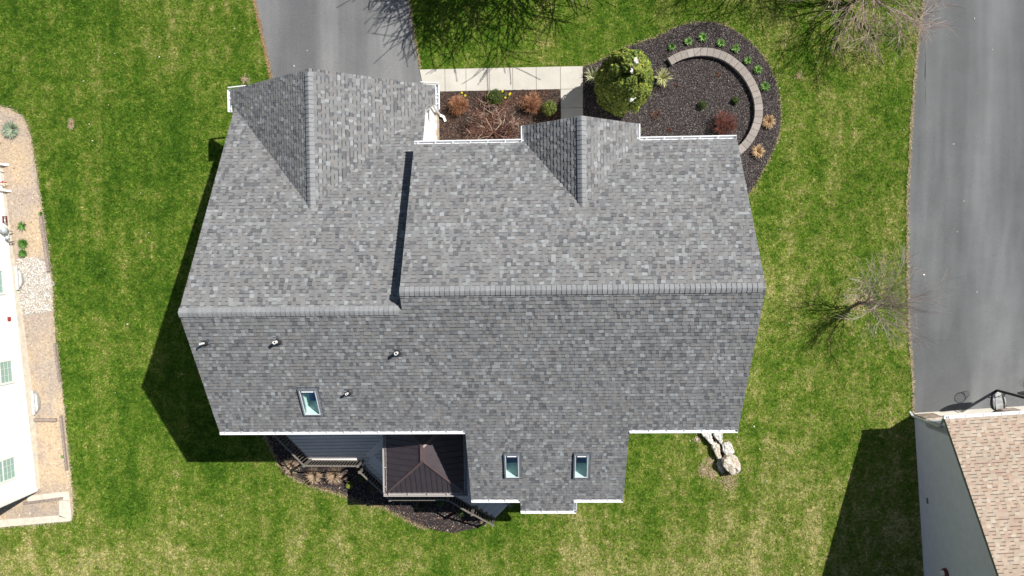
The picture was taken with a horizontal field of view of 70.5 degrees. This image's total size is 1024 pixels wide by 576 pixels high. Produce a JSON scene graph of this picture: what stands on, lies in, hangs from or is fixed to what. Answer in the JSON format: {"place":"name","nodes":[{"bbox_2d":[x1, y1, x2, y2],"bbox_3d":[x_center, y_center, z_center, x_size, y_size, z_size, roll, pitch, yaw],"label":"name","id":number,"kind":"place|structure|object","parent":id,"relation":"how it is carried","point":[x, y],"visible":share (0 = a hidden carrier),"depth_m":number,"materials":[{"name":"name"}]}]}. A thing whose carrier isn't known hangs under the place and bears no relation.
{"place":"outdoors","nodes":[
{"label":"outdoors","id":0,"kind":"place"},
{"bbox_2d":[255,0,421,83],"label":"driveway","id":1,"kind":"structure","parent":0,"point":[372,38],"depth_m":30.97,"materials":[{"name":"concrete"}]},
{"bbox_2d":[0,0,925,575],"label":"ground","id":2,"kind":"structure","parent":0,"point":[504,534],"depth_m":31.59,"materials":[{"name":"plant"}]},
{"bbox_2d":[0,163,39,507],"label":"neighbour house","id":3,"kind":"structure","parent":2,"relation":"on","point":[19,472],"depth_m":31.55,"materials":[{"name":"white"}]},
{"bbox_2d":[0,269,5,294],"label":"window","id":4,"kind":"structure","parent":3,"relation":"in","point":[2,278],"depth_m":31.17,"materials":[{"name":"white glass"}]},
{"bbox_2d":[0,358,14,385],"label":"window","id":5,"kind":"structure","parent":3,"relation":"in","point":[7,375],"depth_m":31.15,"materials":[{"name":"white glass"}]},
{"bbox_2d":[0,454,17,484],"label":"window","id":6,"kind":"structure","parent":3,"relation":"in","point":[8,465],"depth_m":30.90,"materials":[{"name":"glass"}]},
{"bbox_2d":[0,492,71,526],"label":"paver border","id":7,"kind":"object","parent":2,"relation":"on","point":[64,515],"visible":0.98,"depth_m":32.80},
{"bbox_2d":[23,497,62,504],"bbox_3d":[-21.183,9.614,32.778,1.836,0.120,0.100,-8,91,2],"label":"landscape timber","id":8,"kind":"object","parent":7,"relation":"on","point":[43,500],"visible":1,"depth_m":32.72,"materials":[{"name":"brown wood"}]},
{"bbox_2d":[0,107,72,526],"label":"dirt bed","id":9,"kind":"object","parent":2,"relation":"on","point":[29,204],"visible":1,"depth_m":32.45,"materials":[{"name":"beige soil"}]},
{"bbox_2d":[1,121,19,138],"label":"silver perennial","id":10,"kind":"object","parent":9,"relation":"on","point":[9,129],"visible":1,"depth_m":31.41,"materials":[{"name":"green plant"}]},
{"bbox_2d":[14,266,23,289],"bbox_3d":[-21.752,-0.442,32.049,0.301,0.188,1.031,-3,91,2],"label":"window well","id":11,"kind":"object","parent":9,"relation":"on","point":[19,280],"depth_m":32.01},
{"bbox_2d":[16,220,25,230],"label":"green clump","id":12,"kind":"object","parent":9,"relation":"on","point":[21,225],"visible":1,"depth_m":31.74,"materials":[{"name":"green plant"}]},
{"bbox_2d":[17,239,27,248],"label":"green clump","id":13,"kind":"object","parent":9,"relation":"on","point":[22,243],"visible":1,"depth_m":31.81,"materials":[{"name":"green plant"}]},
{"bbox_2d":[18,249,26,257],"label":"green clump","id":14,"kind":"object","parent":9,"relation":"on","point":[21,252],"visible":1,"depth_m":31.87,"materials":[{"name":"green plant"}]},
{"bbox_2d":[30,390,40,414],"bbox_3d":[-21.402,5.133,32.620,0.324,0.188,1.106,-3,91,2],"label":"window well","id":15,"kind":"object","parent":9,"relation":"on","point":[35,402],"depth_m":32.59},
{"bbox_2d":[19,257,53,315],"bbox_3d":[-21.215,-0.065,32.149,1.909,0.256,2.647,-1,91,2],"label":"gravel patch","id":16,"kind":"object","parent":9,"relation":"on","point":[33,290],"visible":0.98,"depth_m":32.15,"materials":[{"name":"beige gravel"}]},
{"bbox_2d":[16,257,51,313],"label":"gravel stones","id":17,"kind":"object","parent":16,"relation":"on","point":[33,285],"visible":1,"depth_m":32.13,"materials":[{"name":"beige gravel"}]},
{"bbox_2d":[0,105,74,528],"bbox_3d":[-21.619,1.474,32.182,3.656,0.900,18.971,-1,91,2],"label":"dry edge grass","id":18,"kind":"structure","parent":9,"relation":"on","point":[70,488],"depth_m":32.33,"materials":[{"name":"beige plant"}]},
{"bbox_2d":[38,216,50,270],"bbox_3d":[-20.522,-1.939,31.859,0.130,0.333,2.422,-4,91,2],"label":"landscape timber","id":19,"kind":"object","parent":9,"relation":"on","point":[45,246],"visible":1,"depth_m":31.82,"materials":[{"name":"brown wood"}]},
{"bbox_2d":[34,418,57,421],"bbox_3d":[-21.018,5.942,32.674,1.021,0.120,0.135,-1,91,2],"label":"landscape timber","id":20,"kind":"object","parent":9,"relation":"on","point":[45,419],"visible":1,"depth_m":32.62,"materials":[{"name":"brown wood"}]},
{"bbox_2d":[53,343,60,381],"bbox_3d":[-20.356,3.319,32.459,0.080,0.242,1.743,-4,91,2],"label":"landscape timber","id":21,"kind":"object","parent":9,"relation":"on","point":[57,361],"visible":1,"depth_m":32.42,"materials":[{"name":"brown wood"}]},
{"bbox_2d":[59,415,68,470],"bbox_3d":[-20.191,6.981,32.673,0.090,0.126,2.490,-5,91,2],"label":"landscape timber","id":22,"kind":"object","parent":9,"relation":"on","point":[63,442],"visible":1,"depth_m":32.63,"materials":[{"name":"brown wood"}]},
{"bbox_2d":[241,74,249,84],"bbox_3d":[-11.460,-9.003,31.140,0.520,0.050,0.508,-13,91,2],"label":"dead grass patch","id":23,"kind":"object","parent":2,"relation":"on","point":[244,78],"visible":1,"depth_m":31.16,"materials":[{"name":"beige plant"}]},
{"bbox_2d":[252,0,273,78],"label":"dry edge grass","id":24,"kind":"structure","parent":2,"relation":"on","point":[262,39],"depth_m":31.08,"materials":[{"name":"beige plant"}]},
{"bbox_2d":[265,435,486,532],"bbox_3d":[-5.367,6.874,32.187,11.052,0.046,6.078,19,92,1],"label":"mulch bed","id":25,"kind":"object","parent":2,"relation":"on","point":[404,508],"visible":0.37,"depth_m":32.29,"materials":[{"name":"brown wood"}]},
{"bbox_2d":[282,457,300,474],"bbox_3d":[-9.771,7.865,32.111,0.943,0.547,0.905,-1,91,2],"label":"dry grass clump","id":26,"kind":"object","parent":25,"relation":"on","point":[290,465],"visible":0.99,"depth_m":32.04,"materials":[{"name":"beige plant"}]},
{"bbox_2d":[305,467,321,484],"bbox_3d":[-8.791,8.304,32.089,0.877,0.547,0.915,-1,91,2],"label":"dry grass clump","id":27,"kind":"object","parent":25,"relation":"on","point":[314,475],"visible":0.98,"depth_m":32.03,"materials":[{"name":"beige plant"}]},
{"bbox_2d":[325,467,343,484],"bbox_3d":[-7.879,8.317,32.060,0.962,0.544,0.922,-1,91,2],"label":"dry grass clump","id":28,"kind":"object","parent":25,"relation":"on","point":[334,475],"visible":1,"depth_m":32.00,"materials":[{"name":"beige plant"}]},
{"bbox_2d":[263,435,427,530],"bbox_3d":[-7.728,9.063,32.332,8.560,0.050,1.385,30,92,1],"label":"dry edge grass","id":29,"kind":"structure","parent":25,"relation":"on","point":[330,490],"depth_m":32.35,"materials":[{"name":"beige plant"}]},
{"bbox_2d":[346,481,352,488],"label":"shrub","id":30,"kind":"object","parent":25,"relation":"on","point":[349,485],"visible":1,"depth_m":32.10,"materials":[{"name":"green plant"}]},
{"bbox_2d":[357,473,365,482],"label":"shrub","id":31,"kind":"object","parent":25,"relation":"on","point":[362,478],"visible":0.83,"depth_m":32.02,"materials":[{"name":"green plant"}]},
{"bbox_2d":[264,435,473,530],"bbox_3d":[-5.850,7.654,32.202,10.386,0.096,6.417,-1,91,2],"label":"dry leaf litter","id":32,"kind":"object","parent":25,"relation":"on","point":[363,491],"visible":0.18,"depth_m":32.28,"materials":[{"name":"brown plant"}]},
{"bbox_2d":[368,482,381,493],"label":"shrub","id":33,"kind":"object","parent":25,"relation":"on","point":[373,489],"visible":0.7,"depth_m":31.98,"materials":[{"name":"green plant"}]},
{"bbox_2d":[415,501,426,511],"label":"shrub","id":34,"kind":"object","parent":25,"relation":"on","point":[420,505],"visible":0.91,"depth_m":31.95,"materials":[{"name":"green plant"}]},
{"bbox_2d":[436,498,444,505],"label":"shrub","id":35,"kind":"object","parent":25,"relation":"on","point":[441,503],"visible":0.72,"depth_m":31.86,"materials":[{"name":"green plant"}]},
{"bbox_2d":[457,506,467,516],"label":"shrub","id":36,"kind":"object","parent":25,"relation":"on","point":[463,512],"visible":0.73,"depth_m":31.91,"materials":[{"name":"green plant"}]},
{"bbox_2d":[273,434,512,526],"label":"deck","id":37,"kind":"structure","parent":2,"relation":"on","point":[366,457],"depth_m":31.23,"materials":[{"name":"wood"}]},
{"bbox_2d":[382,434,467,496],"bbox_3d":[-3.433,6.492,29.541,3.398,3.137,3.577,-1,91,2],"label":"gazebo","id":38,"kind":"object","parent":37,"relation":"on","point":[425,465],"visible":0.64,"depth_m":28.57,"materials":[{"name":"brown metal"}]},
{"bbox_2d":[408,0,421,68],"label":"dry edge grass","id":39,"kind":"structure","parent":2,"relation":"on","point":[417,47],"depth_m":30.86,"materials":[{"name":"beige plant"}]},
{"bbox_2d":[178,68,765,513],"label":"house","id":40,"kind":"structure","parent":2,"relation":"on","point":[548,316],"depth_m":24.39,"materials":[{"name":"grey"}]},
{"bbox_2d":[439,89,560,139],"bbox_3d":[-0.869,-6.534,30.888,5.897,0.059,3.706,-1,91,2],"label":"mulch bed","id":41,"kind":"object","parent":2,"relation":"on","point":[505,102],"visible":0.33,"depth_m":30.84,"materials":[{"name":"brown wood"}]},
{"bbox_2d":[448,93,469,116],"bbox_3d":[-2.200,-7.727,30.570,1.062,0.836,0.998,-1,91,2],"label":"barberry shrub","id":42,"kind":"object","parent":41,"relation":"on","point":[459,102],"visible":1,"depth_m":30.56,"materials":[{"name":"brown plant"}]},
{"bbox_2d":[456,92,525,139],"bbox_3d":[-0.924,-6.624,30.082,3.113,2.296,3.195,-1,91,2],"label":"weeping maple","id":43,"kind":"object","parent":41,"relation":"on","point":[494,118],"visible":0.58,"depth_m":30.17,"materials":[{"name":"brown plant"}]},
{"bbox_2d":[485,88,502,106],"bbox_3d":[-0.744,-7.999,30.465,0.768,0.742,0.735,-1,91,2],"label":"boxwood","id":44,"kind":"object","parent":41,"relation":"on","point":[495,96],"visible":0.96,"depth_m":30.24,"materials":[{"name":"green plant"}]},
{"bbox_2d":[518,91,541,114],"bbox_3d":[0.799,-7.839,30.470,1.031,0.951,1.060,20,92,1],"label":"barberry shrub","id":45,"kind":"object","parent":41,"relation":"on","point":[531,104],"visible":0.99,"depth_m":30.43,"materials":[{"name":"brown plant"}]},
{"bbox_2d":[541,100,557,116],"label":"golden shrub","id":46,"kind":"object","parent":41,"relation":"on","point":[548,108],"visible":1,"depth_m":30.13,"materials":[{"name":"green plant"}]},
{"bbox_2d":[420,66,582,118],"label":"front walk","id":47,"kind":"structure","parent":2,"relation":"on","point":[518,78],"depth_m":30.74,"materials":[{"name":"concrete"}]},
{"bbox_2d":[55,5,992,570],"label":"fallen flecks","id":48,"kind":"object","parent":2,"relation":"on","point":[801,203],"visible":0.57,"depth_m":31.48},
{"bbox_2d":[583,22,781,193],"bbox_3d":[7.137,-7.529,30.612,8.301,0.114,7.290,-1,91,2],"label":"mulch bed","id":49,"kind":"object","parent":2,"relation":"on","point":[690,81],"visible":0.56,"depth_m":30.51,"materials":[{"name":"brown wood"}]},
{"bbox_2d":[585,66,597,83],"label":"yucca","id":50,"kind":"object","parent":49,"relation":"on","point":[589,75],"visible":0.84,"depth_m":30.45,"materials":[{"name":"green plant"}]},
{"bbox_2d":[593,47,653,116],"bbox_3d":[4.417,-8.130,28.435,2.335,4.770,2.539,-1,91,2],"label":"evergreen tree","id":51,"kind":"object","parent":49,"relation":"on","point":[624,82],"visible":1,"depth_m":27.21,"materials":[{"name":"green plant"}]},
{"bbox_2d":[650,109,660,118],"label":"withered plant","id":52,"kind":"object","parent":49,"relation":"on","point":[653,114],"visible":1,"depth_m":30.52,"materials":[{"name":"brown plant"}]},
{"bbox_2d":[654,67,673,86],"bbox_3d":[6.312,-8.812,30.353,0.846,0.405,0.824,24,92,1],"label":"yucca","id":53,"kind":"object","parent":49,"relation":"on","point":[662,75],"visible":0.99,"depth_m":30.31,"materials":[{"name":"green plant"}]},
{"bbox_2d":[668,43,675,50],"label":"perennial clump","id":54,"kind":"object","parent":49,"relation":"on","point":[671,46],"visible":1,"depth_m":30.39,"materials":[{"name":"green plant"}]},
{"bbox_2d":[684,37,691,44],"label":"perennial clump","id":55,"kind":"object","parent":49,"relation":"on","point":[688,41],"visible":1,"depth_m":30.35,"materials":[{"name":"green plant"}]},
{"bbox_2d":[698,100,707,109],"bbox_3d":[7.975,-7.682,30.404,0.394,0.287,0.376,-36,90,2],"label":"dwarf evergreen","id":56,"kind":"object","parent":49,"relation":"on","point":[702,104],"visible":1,"depth_m":30.32,"materials":[{"name":"green plant"}]},
{"bbox_2d":[698,32,707,40],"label":"perennial clump","id":57,"kind":"object","parent":49,"relation":"on","point":[703,36],"visible":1,"depth_m":30.33,"materials":[{"name":"green plant"}]},
{"bbox_2d":[667,48,762,153],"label":"block wall","id":58,"kind":"structure","parent":49,"relation":"on","point":[739,68],"depth_m":30.24,"materials":[{"name":"beige concrete"}]},
{"bbox_2d":[716,39,724,46],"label":"perennial clump","id":59,"kind":"object","parent":49,"relation":"on","point":[720,42],"visible":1,"depth_m":30.31,"materials":[{"name":"green plant"}]},
{"bbox_2d":[710,108,738,134],"bbox_3d":[8.832,-6.792,30.192,1.216,1.047,1.317,13,92,2],"label":"red shrub","id":60,"kind":"object","parent":49,"relation":"on","point":[724,124],"visible":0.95,"depth_m":30.09,"materials":[{"name":"red plant"}]},
{"bbox_2d":[732,43,739,52],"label":"perennial clump","id":61,"kind":"object","parent":49,"relation":"on","point":[735,47],"visible":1,"depth_m":30.29,"materials":[{"name":"green plant"}]},
{"bbox_2d":[732,97,739,103],"bbox_3d":[9.355,-7.851,30.357,0.320,0.279,0.312,-1,91,2],"label":"dwarf evergreen","id":62,"kind":"object","parent":49,"relation":"on","point":[734,100],"visible":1,"depth_m":30.29,"materials":[{"name":"green plant"}]},
{"bbox_2d":[744,56,751,63],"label":"perennial clump","id":63,"kind":"object","parent":49,"relation":"on","point":[747,60],"visible":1,"depth_m":30.28,"materials":[{"name":"green plant"}]},
{"bbox_2d":[750,143,764,157],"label":"dormant grass","id":64,"kind":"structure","parent":49,"relation":"on","point":[760,149],"depth_m":30.36,"materials":[{"name":"beige plant"}]},
{"bbox_2d":[754,64,762,73],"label":"perennial clump","id":65,"kind":"object","parent":49,"relation":"on","point":[758,68],"visible":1,"depth_m":30.28,"materials":[{"name":"green plant"}]},
{"bbox_2d":[761,82,770,90],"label":"perennial clump","id":66,"kind":"object","parent":49,"relation":"on","point":[765,85],"visible":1,"depth_m":30.30,"materials":[{"name":"green plant"}]},
{"bbox_2d":[761,114,775,128],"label":"dormant grass","id":67,"kind":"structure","parent":49,"relation":"on","point":[767,121],"depth_m":30.29,"materials":[{"name":"beige plant"}]},
{"bbox_2d":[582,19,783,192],"bbox_3d":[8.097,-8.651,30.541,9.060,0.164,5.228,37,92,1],"label":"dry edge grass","id":68,"kind":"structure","parent":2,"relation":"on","point":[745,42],"depth_m":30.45,"materials":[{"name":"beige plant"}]},
{"bbox_2d":[692,433,703,442],"bbox_3d":[8.107,6.633,31.731,0.453,0.050,0.472,41,92,0],"label":"dead grass patch","id":69,"kind":"object","parent":2,"relation":"on","point":[698,438],"visible":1,"depth_m":31.74,"materials":[{"name":"beige plant"}]},
{"bbox_2d":[695,461,713,478],"bbox_3d":[8.494,7.978,31.753,0.832,0.050,0.858,19,92,1],"label":"dead grass patch","id":70,"kind":"object","parent":2,"relation":"on","point":[704,469],"visible":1,"depth_m":31.77,"materials":[{"name":"beige plant"}]},
{"bbox_2d":[701,433,712,443],"bbox_3d":[8.554,6.448,31.666,0.481,0.488,0.897,-23,91,2],"label":"boulder","id":71,"kind":"object","parent":2,"relation":"on","point":[708,437],"visible":0.6,"depth_m":31.47,"materials":[{"name":"white stone"}]},
{"bbox_2d":[706,457,713,466],"bbox_3d":[8.707,7.552,31.734,0.494,0.050,0.433,-36,90,2],"label":"dead grass patch","id":72,"kind":"object","parent":2,"relation":"on","point":[709,460],"visible":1,"depth_m":31.74,"materials":[{"name":"beige plant"}]},
{"bbox_2d":[707,469,718,480],"bbox_3d":[8.778,8.128,31.747,0.560,0.050,0.634,17,92,1],"label":"dead grass patch","id":73,"kind":"object","parent":2,"relation":"on","point":[711,476],"visible":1,"depth_m":31.76,"materials":[{"name":"beige plant"}]},
{"bbox_2d":[711,441,721,458],"bbox_3d":[8.981,7.085,31.658,0.430,0.484,0.890,-24,91,2],"label":"boulder","id":74,"kind":"object","parent":2,"relation":"on","point":[715,446],"visible":0.98,"depth_m":31.47,"materials":[{"name":"stone"}]},
{"bbox_2d":[712,433,722,443],"bbox_3d":[9.039,6.444,31.593,0.449,0.587,0.786,-45,90,2],"label":"boulder","id":75,"kind":"object","parent":2,"relation":"on","point":[718,437],"visible":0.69,"depth_m":31.36,"materials":[{"name":"white stone"}]},
{"bbox_2d":[717,459,724,472],"bbox_3d":[9.153,7.810,31.763,0.330,0.307,0.722,-15,91,2],"label":"boulder","id":76,"kind":"object","parent":2,"relation":"on","point":[720,466],"visible":0.94,"depth_m":31.65,"materials":[{"name":"stone"}]},
{"bbox_2d":[722,441,733,454],"bbox_3d":[9.411,7.033,31.601,0.510,0.592,0.710,-26,90,2],"label":"boulder","id":77,"kind":"object","parent":2,"relation":"on","point":[727,448],"visible":0.99,"depth_m":31.36,"materials":[{"name":"white stone"}]},
{"bbox_2d":[722,454,740,474],"bbox_3d":[9.593,7.665,31.514,1.122,0.786,0.775,41,92,1],"label":"boulder","id":78,"kind":"object","parent":2,"relation":"on","point":[731,464],"visible":0.99,"depth_m":31.21,"materials":[{"name":"stone"}]},
{"bbox_2d":[717,473,745,494],"bbox_3d":[9.552,8.526,31.731,1.100,0.050,1.289,23,92,1],"label":"dead grass patch","id":79,"kind":"object","parent":2,"relation":"on","point":[728,476],"visible":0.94,"depth_m":31.75,"materials":[{"name":"beige plant"}]},
{"bbox_2d":[833,277,880,328],"bbox_3d":[14.866,0.621,31.018,2.069,0.265,2.192,-30,90,2],"label":"dead grass patch","id":80,"kind":"object","parent":2,"relation":"on","point":[857,308],"visible":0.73,"depth_m":31.03,"materials":[{"name":"beige plant"}]},
{"bbox_2d":[779,0,965,70],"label":"bare tree","id":81,"kind":"object","parent":2,"relation":"on","point":[905,15],"visible":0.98,"depth_m":28.40,"materials":[{"name":"brown wood"}]},
{"bbox_2d":[837,239,959,353],"bbox_3d":[15.014,0.363,28.946,4.637,4.323,4.089,38,92,1],"label":"bare tree","id":82,"kind":"object","parent":2,"relation":"on","point":[887,300],"visible":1,"depth_m":28.59,"materials":[{"name":"plant"}]},
{"bbox_2d":[905,0,924,413],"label":"dry edge grass","id":83,"kind":"structure","parent":2,"relation":"on","point":[908,212],"depth_m":30.46,"materials":[{"name":"beige plant"}]},
{"bbox_2d":[909,408,1023,575],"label":"neighbour house","id":84,"kind":"structure","parent":2,"relation":"on","point":[970,468],"depth_m":28.16,"materials":[{"name":"grey"}]},
{"bbox_2d":[914,406,1023,415],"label":"concrete apron","id":85,"kind":"object","parent":2,"relation":"on","point":[969,411],"visible":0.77,"depth_m":31.32,"materials":[{"name":"white concrete"}]},
{"bbox_2d":[908,0,1023,412],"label":"neighbour driveway","id":86,"kind":"structure","parent":0,"point":[966,180],"depth_m":30.43,"materials":[{"name":"grey asphalt"}]},
{"bbox_2d":[991,379,1023,410],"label":"basketball hoop","id":87,"kind":"object","parent":86,"relation":"on","point":[998,400],"visible":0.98,"depth_m":31.18,"materials":[{"name":"white plastic"}]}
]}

